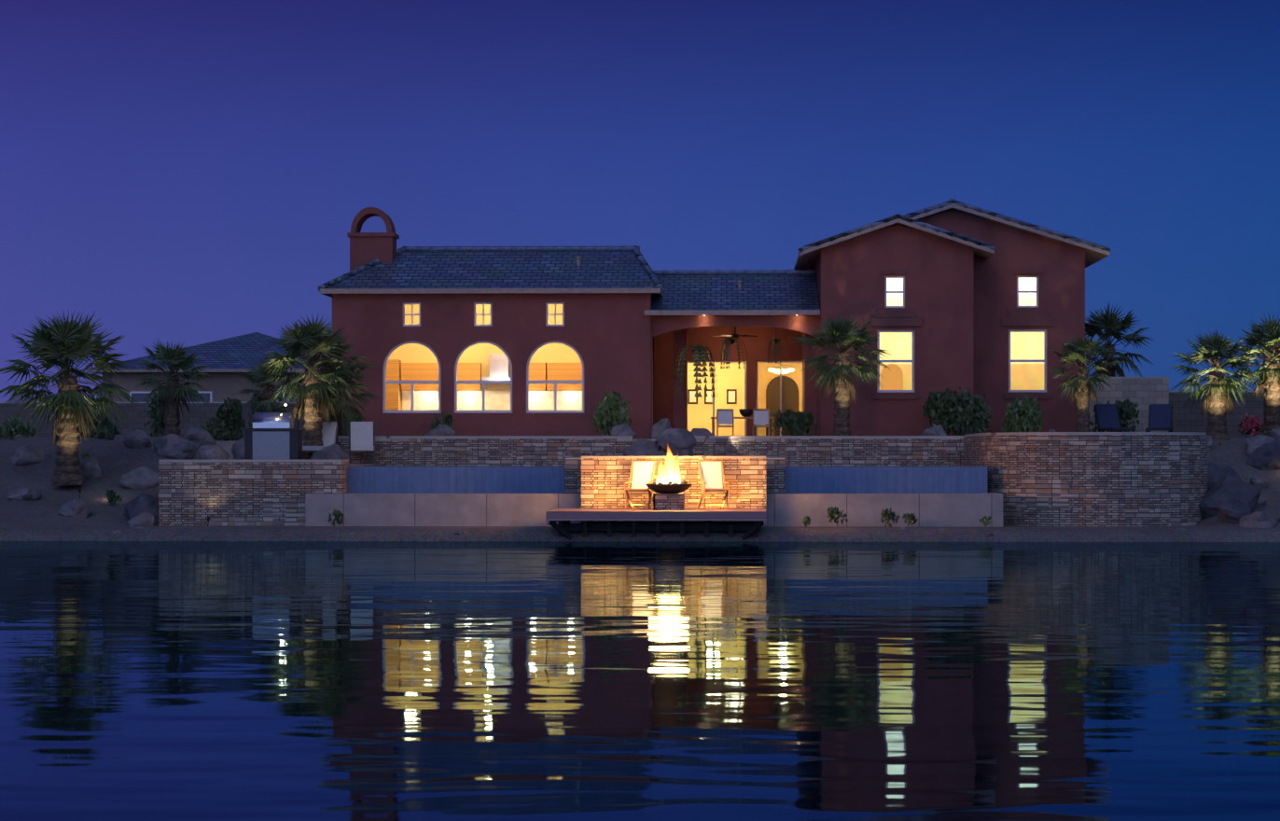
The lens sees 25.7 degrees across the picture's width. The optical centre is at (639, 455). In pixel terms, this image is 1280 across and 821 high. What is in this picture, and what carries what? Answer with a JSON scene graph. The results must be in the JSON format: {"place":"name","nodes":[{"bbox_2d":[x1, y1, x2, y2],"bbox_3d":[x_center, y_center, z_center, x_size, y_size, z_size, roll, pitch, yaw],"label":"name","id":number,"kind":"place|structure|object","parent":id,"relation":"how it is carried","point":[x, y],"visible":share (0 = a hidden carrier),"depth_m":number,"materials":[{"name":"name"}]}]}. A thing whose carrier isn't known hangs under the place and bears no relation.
{"place":"outdoors","nodes":[
{"label":"outdoors","id":0,"kind":"place"},
{"bbox_2d":[86,332,308,374],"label":"neighbour roof","id":1,"kind":"structure","parent":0,"point":[240,354],"depth_m":109.95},
{"bbox_2d":[348,421,375,463],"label":"chair","id":2,"kind":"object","parent":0,"point":[361,437],"depth_m":78.70,"materials":[{"name":"white fabric"}]},
{"bbox_2d":[481,353,510,380],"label":"range hood","id":3,"kind":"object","parent":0,"point":[499,367],"depth_m":89.99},
{"bbox_2d":[0,541,1279,820],"bbox_3d":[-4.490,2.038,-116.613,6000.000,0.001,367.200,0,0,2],"label":"lake water","id":4,"kind":"structure","parent":0,"point":[569,681],"depth_m":25.32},
{"bbox_2d":[0,434,1279,542],"bbox_3d":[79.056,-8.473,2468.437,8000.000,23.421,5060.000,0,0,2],"label":"ground","id":5,"kind":"structure","parent":0,"point":[42,520],"depth_m":67.39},
{"bbox_2d":[0,414,41,441],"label":"bush","id":6,"kind":"object","parent":5,"relation":"on","point":[17,426],"visible":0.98,"depth_m":83.26,"materials":[{"name":"green plant"}]},
{"bbox_2d":[6,486,41,500],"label":"boulder","id":7,"kind":"object","parent":5,"relation":"on","point":[24,493],"visible":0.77,"depth_m":73.24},
{"bbox_2d":[10,444,51,465],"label":"boulder","id":8,"kind":"object","parent":5,"relation":"on","point":[26,454],"visible":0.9,"depth_m":77.08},
{"bbox_2d":[0,308,139,485],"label":"palm","id":9,"kind":"object","parent":5,"relation":"on","point":[63,342],"visible":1,"depth_m":74.39,"materials":[{"name":"green plant"}]},
{"bbox_2d":[57,498,92,517],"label":"boulder","id":10,"kind":"object","parent":5,"relation":"on","point":[76,507],"visible":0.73,"depth_m":71.48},
{"bbox_2d":[79,457,103,479],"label":"boulder","id":11,"kind":"object","parent":5,"relation":"on","point":[90,467],"visible":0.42,"depth_m":75.47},
{"bbox_2d":[123,429,152,448],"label":"boulder","id":12,"kind":"object","parent":5,"relation":"on","point":[137,438],"visible":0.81,"depth_m":77.84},
{"bbox_2d":[119,466,158,489],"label":"boulder","id":13,"kind":"object","parent":5,"relation":"on","point":[141,478],"visible":0.9,"depth_m":74.73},
{"bbox_2d":[123,493,158,525],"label":"boulder","id":14,"kind":"object","parent":5,"relation":"on","point":[138,505],"visible":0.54,"depth_m":71.29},
{"bbox_2d":[0,403,305,440],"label":"yard wall","id":15,"kind":"structure","parent":5,"relation":"on","point":[137,417],"depth_m":100.34,"materials":[{"name":"concrete"}]},
{"bbox_2d":[144,391,165,437],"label":"bush","id":16,"kind":"object","parent":5,"relation":"on","point":[155,410],"visible":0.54,"depth_m":90.10,"materials":[{"name":"green plant"}]},
{"bbox_2d":[136,338,212,435],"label":"palm","id":17,"kind":"object","parent":5,"relation":"on","point":[173,391],"visible":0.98,"depth_m":86.01,"materials":[{"name":"green plant"}]},
{"bbox_2d":[153,433,198,462],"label":"boulder","id":18,"kind":"object","parent":5,"relation":"on","point":[174,446],"visible":0.79,"depth_m":76.84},
{"bbox_2d":[186,426,215,448],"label":"boulder","id":19,"kind":"object","parent":5,"relation":"on","point":[200,436],"visible":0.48,"depth_m":79.11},
{"bbox_2d":[102,372,305,402],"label":"neighbour house walls","id":20,"kind":"structure","parent":5,"relation":"on","point":[220,386],"depth_m":108.29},
{"bbox_2d":[215,396,245,440],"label":"bush","id":21,"kind":"object","parent":5,"relation":"on","point":[230,416],"visible":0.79,"depth_m":88.06,"materials":[{"name":"green plant"}]},
{"bbox_2d":[158,461,350,525],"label":"wall stone","id":22,"kind":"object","parent":5,"relation":"on","point":[238,493],"visible":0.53,"depth_m":71.07,"materials":[{"name":"brown stone"}]},
{"bbox_2d":[236,360,294,412],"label":"palm","id":23,"kind":"object","parent":5,"relation":"on","point":[268,392],"visible":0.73,"depth_m":84.43,"materials":[{"name":"green plant"}]},
{"bbox_2d":[350,463,381,466],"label":"pool deck","id":24,"kind":"structure","parent":5,"relation":"on","point":[355,465],"depth_m":75.62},
{"bbox_2d":[197,444,229,462],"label":"boulder","id":25,"kind":"object","parent":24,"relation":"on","point":[215,452],"visible":0.56,"depth_m":75.51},
{"bbox_2d":[244,430,302,462],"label":"grill island","id":26,"kind":"structure","parent":24,"relation":"on","point":[295,444],"depth_m":75.70,"materials":[{"name":"metal"}]},
{"bbox_2d":[252,431,289,459],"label":"grill doors","id":27,"kind":"structure","parent":26,"relation":"attached to","point":[271,445],"depth_m":75.66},
{"bbox_2d":[252,412,293,428],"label":"barbecue grill","id":28,"kind":"object","parent":26,"relation":"on","point":[272,420],"visible":0.96,"depth_m":75.72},
{"bbox_2d":[254,314,377,462],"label":"palm","id":29,"kind":"object","parent":24,"relation":"on","point":[313,339],"visible":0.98,"depth_m":78.63,"materials":[{"name":"green plant"}]},
{"bbox_2d":[302,421,339,462],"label":"pool chaise","id":30,"kind":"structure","parent":24,"relation":"on","point":[330,433],"depth_m":79.03,"materials":[{"name":"white fabric"}]},
{"bbox_2d":[310,443,349,462],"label":"boulder","id":31,"kind":"object","parent":24,"relation":"on","point":[333,452],"visible":0.54,"depth_m":76.72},
{"bbox_2d":[295,354,380,435],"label":"palm","id":32,"kind":"object","parent":24,"relation":"on","point":[340,410],"visible":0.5,"depth_m":79.44,"materials":[{"name":"green plant"}]},
{"bbox_2d":[215,440,664,462],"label":"terrace slab","id":33,"kind":"structure","parent":5,"relation":"on","point":[226,445],"depth_m":79.82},
{"bbox_2d":[200,417,235,440],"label":"bush","id":34,"kind":"object","parent":33,"relation":"on","point":[213,428],"visible":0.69,"depth_m":81.61,"materials":[{"name":"green plant"}]},
{"bbox_2d":[332,292,653,439],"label":"house wing walls","id":35,"kind":"structure","parent":33,"relation":"on","point":[607,336],"depth_m":84.87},
{"bbox_2d":[347,207,399,271],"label":"house chimney","id":36,"kind":"object","parent":35,"relation":"on","point":[366,247],"visible":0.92,"depth_m":87.63,"materials":[{"name":"paint"}]},
{"bbox_2d":[383,302,584,413],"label":"window frames","id":37,"kind":"structure","parent":35,"relation":"in","point":[483,382],"depth_m":85.00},
{"bbox_2d":[322,250,662,297],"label":"roof","id":38,"kind":"structure","parent":35,"relation":"on","point":[505,270],"depth_m":86.48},
{"bbox_2d":[317,245,663,291],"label":"roof ridge caps","id":39,"kind":"object","parent":38,"relation":"on","point":[635,249],"visible":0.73,"depth_m":88.73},
{"bbox_2d":[320,288,820,315],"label":"fascia","id":40,"kind":"structure","parent":35,"relation":"attached to","point":[567,290],"depth_m":84.49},
{"bbox_2d":[590,390,632,435],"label":"bush","id":41,"kind":"object","parent":33,"relation":"on","point":[613,410],"visible":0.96,"depth_m":82.14,"materials":[{"name":"green plant"}]},
{"bbox_2d":[651,315,820,435],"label":"house loggia walls","id":42,"kind":"structure","parent":33,"relation":"on","point":[702,329],"depth_m":88.77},
{"bbox_2d":[692,326,779,353],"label":"hanging plant pots","id":43,"kind":"object","parent":42,"relation":"hanging from","point":[732,340],"visible":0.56,"depth_m":86.17,"materials":[{"name":"metal"}]},
{"bbox_2d":[671,345,717,397],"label":"hanging fern","id":44,"kind":"object","parent":43,"relation":"hanging from","point":[696,359],"visible":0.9,"depth_m":85.65,"materials":[{"name":"green plant"}]},
{"bbox_2d":[687,361,802,435],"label":"loggia door frames","id":45,"kind":"structure","parent":42,"relation":"in","point":[744,362],"depth_m":88.98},
{"bbox_2d":[771,407,818,435],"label":"shrub","id":46,"kind":"object","parent":33,"relation":"on","point":[799,424],"visible":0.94,"depth_m":82.63,"materials":[{"name":"green plant"}]},
{"bbox_2d":[819,246,973,435],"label":"house bay walls","id":47,"kind":"structure","parent":33,"relation":"on","point":[939,289],"depth_m":84.09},
{"bbox_2d":[886,278,903,306],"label":"window","id":48,"kind":"structure","parent":47,"relation":"attached to","point":[894,285],"depth_m":84.30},
{"bbox_2d":[879,332,911,389],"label":"window","id":49,"kind":"structure","parent":47,"relation":"attached to","point":[897,345],"depth_m":84.30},
{"bbox_2d":[798,218,994,264],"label":"roof trim","id":50,"kind":"structure","parent":47,"relation":"on","point":[811,254],"depth_m":83.71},
{"bbox_2d":[801,213,995,250],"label":"house bay roof ridge caps","id":51,"kind":"object","parent":50,"relation":"on","point":[888,219],"visible":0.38,"depth_m":83.65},
{"bbox_2d":[830,224,965,246],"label":"gable wall","id":52,"kind":"structure","parent":47,"relation":"on","point":[897,235],"depth_m":84.10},
{"bbox_2d":[811,247,1085,432],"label":"house walls","id":53,"kind":"structure","parent":33,"relation":"on","point":[1062,288],"depth_m":85.67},
{"bbox_2d":[793,203,1109,269],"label":"house roof","id":54,"kind":"structure","parent":53,"relation":"on","point":[1093,256],"depth_m":85.31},
{"bbox_2d":[798,198,1110,252],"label":"roof ridge caps","id":55,"kind":"object","parent":54,"relation":"on","point":[1005,217],"visible":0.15,"depth_m":85.25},
{"bbox_2d":[876,275,1046,392],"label":"window frames","id":56,"kind":"structure","parent":53,"relation":"attached to","point":[1044,360],"depth_m":85.75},
{"bbox_2d":[869,269,1055,399],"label":"house trim","id":57,"kind":"structure","parent":53,"relation":"attached to","point":[909,318],"depth_m":84.05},
{"bbox_2d":[917,209,1075,247],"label":"house gable","id":58,"kind":"structure","parent":53,"relation":"attached to","point":[995,234],"depth_m":85.71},
{"bbox_2d":[1010,332,1043,389],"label":"window","id":59,"kind":"structure","parent":53,"relation":"attached to","point":[1026,375],"depth_m":85.87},
{"bbox_2d":[1018,278,1036,306],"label":"window","id":60,"kind":"structure","parent":53,"relation":"attached to","point":[1027,285],"depth_m":85.86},
{"bbox_2d":[1093,403,1135,431],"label":"lounge chair","id":61,"kind":"object","parent":33,"relation":"on","point":[1106,417],"visible":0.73,"depth_m":83.40,"materials":[{"name":"fabric"}]},
{"bbox_2d":[1089,398,1139,431],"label":"bush","id":62,"kind":"object","parent":33,"relation":"on","point":[1128,411],"visible":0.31,"depth_m":84.63,"materials":[{"name":"green plant"}]},
{"bbox_2d":[1145,403,1172,431],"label":"lounge chair","id":63,"kind":"object","parent":33,"relation":"on","point":[1160,417],"visible":0.81,"depth_m":83.36,"materials":[{"name":"fabric"}]},
{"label":"loggia floor","id":64,"kind":"structure","parent":33,"relation":"on","visible":0},
{"bbox_2d":[673,328,687,430],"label":"column","id":65,"kind":"structure","parent":64,"relation":"on","point":[680,402],"depth_m":86.61,"materials":[{"name":"paint"}]},
{"bbox_2d":[710,408,774,435],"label":"loggia dining set","id":66,"kind":"object","parent":64,"relation":"on","point":[717,425],"visible":0.65,"depth_m":85.75,"materials":[{"name":"brown wood"}]},
{"bbox_2d":[718,410,768,424],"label":"chair backs","id":67,"kind":"object","parent":66,"relation":"on","point":[760,417],"visible":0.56,"depth_m":85.72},
{"bbox_2d":[305,493,581,526],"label":"concrete wall","id":68,"kind":"structure","parent":5,"relation":"on","point":[443,509],"depth_m":70.40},
{"bbox_2d":[347,466,564,493],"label":"pool edge wall","id":69,"kind":"structure","parent":5,"relation":"on","point":[455,480],"depth_m":71.89,"materials":[{"name":"blue tile"}]},
{"bbox_2d":[337,438,632,465],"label":"stone wall","id":70,"kind":"structure","parent":5,"relation":"on","point":[472,452],"depth_m":79.19,"materials":[{"name":"brown stone"}]},
{"bbox_2d":[337,435,632,438],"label":"wall cap","id":71,"kind":"object","parent":70,"relation":"on","point":[497,437],"visible":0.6,"depth_m":79.21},
{"bbox_2d":[564,459,581,493],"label":"stone pillar","id":72,"kind":"structure","parent":5,"relation":"on","point":[572,476],"depth_m":71.50,"materials":[{"name":"stone"}]},
{"bbox_2d":[622,437,661,456],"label":"boulder","id":73,"kind":"object","parent":5,"relation":"on","point":[642,447],"visible":0.62,"depth_m":78.79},
{"bbox_2d":[549,520,763,540],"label":"deck frame","id":74,"kind":"object","parent":5,"relation":"on","point":[562,527],"visible":0.44,"depth_m":66.55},
{"bbox_2d":[623,459,656,509],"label":"chair","id":75,"kind":"object","parent":74,"relation":"on","point":[643,472],"visible":0.81,"depth_m":69.19,"materials":[{"name":"fabric"}]},
{"bbox_2d":[545,511,766,525],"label":"deck fascia","id":76,"kind":"structure","parent":74,"relation":"attached to","point":[556,516],"depth_m":65.96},
{"bbox_2d":[547,508,765,511],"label":"deck floor","id":77,"kind":"structure","parent":74,"relation":"on","point":[651,509],"depth_m":67.90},
{"bbox_2d":[653,493,684,510],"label":"fire bowl pedestal","id":78,"kind":"object","parent":74,"relation":"on","point":[668,502],"depth_m":67.85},
{"bbox_2d":[645,483,692,494],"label":"fire bowl","id":79,"kind":"object","parent":78,"relation":"on","point":[668,489],"visible":0.96,"depth_m":67.84,"materials":[{"name":"brown metal"}]},
{"bbox_2d":[653,479,687,484],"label":"lava rocks","id":80,"kind":"object","parent":79,"relation":"on","point":[684,481],"visible":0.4,"depth_m":68.08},
{"bbox_2d":[655,446,681,484],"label":"flame","id":81,"kind":"object","parent":80,"relation":"on","point":[668,471],"visible":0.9,"depth_m":68.09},
{"bbox_2d":[697,459,730,509],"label":"chair","id":82,"kind":"object","parent":74,"relation":"on","point":[711,474],"visible":0.98,"depth_m":69.13,"materials":[{"name":"fabric"}]},
{"bbox_2d":[581,458,765,527],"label":"stone wall","id":83,"kind":"structure","parent":5,"relation":"on","point":[603,480],"depth_m":69.70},
{"bbox_2d":[655,428,696,456],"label":"boulder","id":84,"kind":"object","parent":5,"relation":"on","point":[680,441],"visible":0.62,"depth_m":78.73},
{"bbox_2d":[765,459,785,493],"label":"stone pillar","id":85,"kind":"structure","parent":5,"relation":"on","point":[775,476],"depth_m":71.33,"materials":[{"name":"stone"}]},
{"bbox_2d":[692,438,963,465],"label":"stone wall","id":86,"kind":"structure","parent":5,"relation":"on","point":[871,452],"depth_m":78.86,"materials":[{"name":"brown stone"}]},
{"bbox_2d":[693,435,965,438],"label":"wall cap","id":87,"kind":"object","parent":86,"relation":"on","point":[828,437],"visible":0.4,"depth_m":78.91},
{"bbox_2d":[793,314,891,435],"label":"palm tree","id":88,"kind":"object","parent":5,"relation":"on","point":[848,335],"depth_m":81.52,"materials":[{"name":"green plant"}]},
{"bbox_2d":[765,493,1002,527],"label":"concrete wall","id":89,"kind":"structure","parent":5,"relation":"on","point":[925,509],"depth_m":70.04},
{"bbox_2d":[785,466,987,493],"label":"pool edge wall","id":90,"kind":"structure","parent":5,"relation":"on","point":[886,480],"depth_m":71.54,"materials":[{"name":"blue tile"}]},
{"bbox_2d":[921,386,991,435],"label":"bush","id":91,"kind":"object","parent":5,"relation":"on","point":[950,413],"visible":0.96,"depth_m":82.45,"materials":[{"name":"green plant"}]},
{"bbox_2d":[1001,394,1044,432],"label":"bush","id":92,"kind":"object","parent":5,"relation":"on","point":[1023,411],"visible":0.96,"depth_m":82.59,"materials":[{"name":"green plant"}]},
{"bbox_2d":[963,434,1207,526],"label":"wall stone","id":93,"kind":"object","parent":5,"relation":"on","point":[1098,480],"visible":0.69,"depth_m":70.56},
{"bbox_2d":[964,431,1206,436],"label":"wall cap","id":94,"kind":"object","parent":93,"relation":"on","point":[1089,433],"visible":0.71,"depth_m":70.65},
{"bbox_2d":[1047,334,1123,431],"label":"palm tree","id":95,"kind":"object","parent":5,"relation":"on","point":[1075,351],"depth_m":82.65,"materials":[{"name":"green plant"}]},
{"bbox_2d":[1085,302,1155,376],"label":"palm","id":96,"kind":"object","parent":5,"relation":"on","point":[1108,323],"visible":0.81,"depth_m":92.46,"materials":[{"name":"green plant"}]},
{"bbox_2d":[1088,378,1168,431],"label":"block wall","id":97,"kind":"structure","parent":5,"relation":"on","point":[1144,394],"depth_m":85.61,"materials":[{"name":"concrete"}]},
{"bbox_2d":[1170,330,1260,440],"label":"palm","id":98,"kind":"object","parent":5,"relation":"on","point":[1217,401],"visible":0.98,"depth_m":79.48,"materials":[{"name":"green plant"}]},
{"bbox_2d":[1168,392,1264,437],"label":"long block wall","id":99,"kind":"structure","parent":5,"relation":"on","point":[1188,419],"depth_m":92.16,"materials":[{"name":"concrete"}]},
{"bbox_2d":[1207,462,1240,489],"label":"boulder","id":100,"kind":"object","parent":5,"relation":"on","point":[1217,473],"visible":0.23,"depth_m":73.63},
{"bbox_2d":[1198,475,1261,518],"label":"boulder","id":101,"kind":"object","parent":5,"relation":"on","point":[1226,488],"visible":0.54,"depth_m":71.25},
{"bbox_2d":[1217,497,1251,523],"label":"boulder","id":102,"kind":"object","parent":5,"relation":"on","point":[1233,510],"visible":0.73,"depth_m":69.55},
{"bbox_2d":[1231,314,1279,436],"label":"palm","id":103,"kind":"object","parent":5,"relation":"on","point":[1266,338],"visible":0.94,"depth_m":80.45,"materials":[{"name":"green plant"}]},
{"bbox_2d":[1239,511,1278,528],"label":"boulder","id":104,"kind":"object","parent":5,"relation":"on","point":[1260,519],"visible":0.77,"depth_m":68.28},
{"bbox_2d":[1246,440,1279,470],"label":"boulder","id":105,"kind":"object","parent":5,"relation":"on","point":[1265,456],"visible":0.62,"depth_m":75.11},
{"bbox_2d":[0,0,1279,402],"label":"sky","id":106,"kind":"structure","parent":0,"point":[193,173],"materials":[{"name":"blue"}]},
{"bbox_2d":[644,274,820,310],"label":"roof","id":107,"kind":"structure","parent":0,"point":[754,292],"depth_m":86.67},
{"bbox_2d":[653,269,816,275],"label":"roof ridge caps","id":108,"kind":"object","parent":107,"relation":"on","point":[748,271],"visible":0.67,"depth_m":88.98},
{"bbox_2d":[687,362,802,435],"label":"interior walls","id":109,"kind":"structure","parent":0,"point":[700,414],"depth_m":94.16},
{"bbox_2d":[687,375,798,435],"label":"living arch frames","id":110,"kind":"structure","parent":109,"relation":"attached to","point":[789,394],"depth_m":94.09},
{"bbox_2d":[880,363,903,389],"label":"archway","id":111,"kind":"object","parent":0,"point":[892,379],"depth_m":84.29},
{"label":"kitchen floor","id":112,"kind":"structure","parent":0,"visible":0},
{"bbox_2d":[388,304,581,410],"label":"kitchen interior walls","id":113,"kind":"structure","parent":112,"relation":"on","point":[480,353],"depth_m":90.41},
{"bbox_2d":[385,359,582,410],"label":"kitchen cabinets","id":114,"kind":"object","parent":113,"relation":"attached to","point":[396,369],"visible":0.27,"depth_m":89.98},
{"bbox_2d":[402,390,582,410],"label":"kitchen backsplash","id":115,"kind":"object","parent":113,"relation":"attached to","point":[500,400],"visible":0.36,"depth_m":90.37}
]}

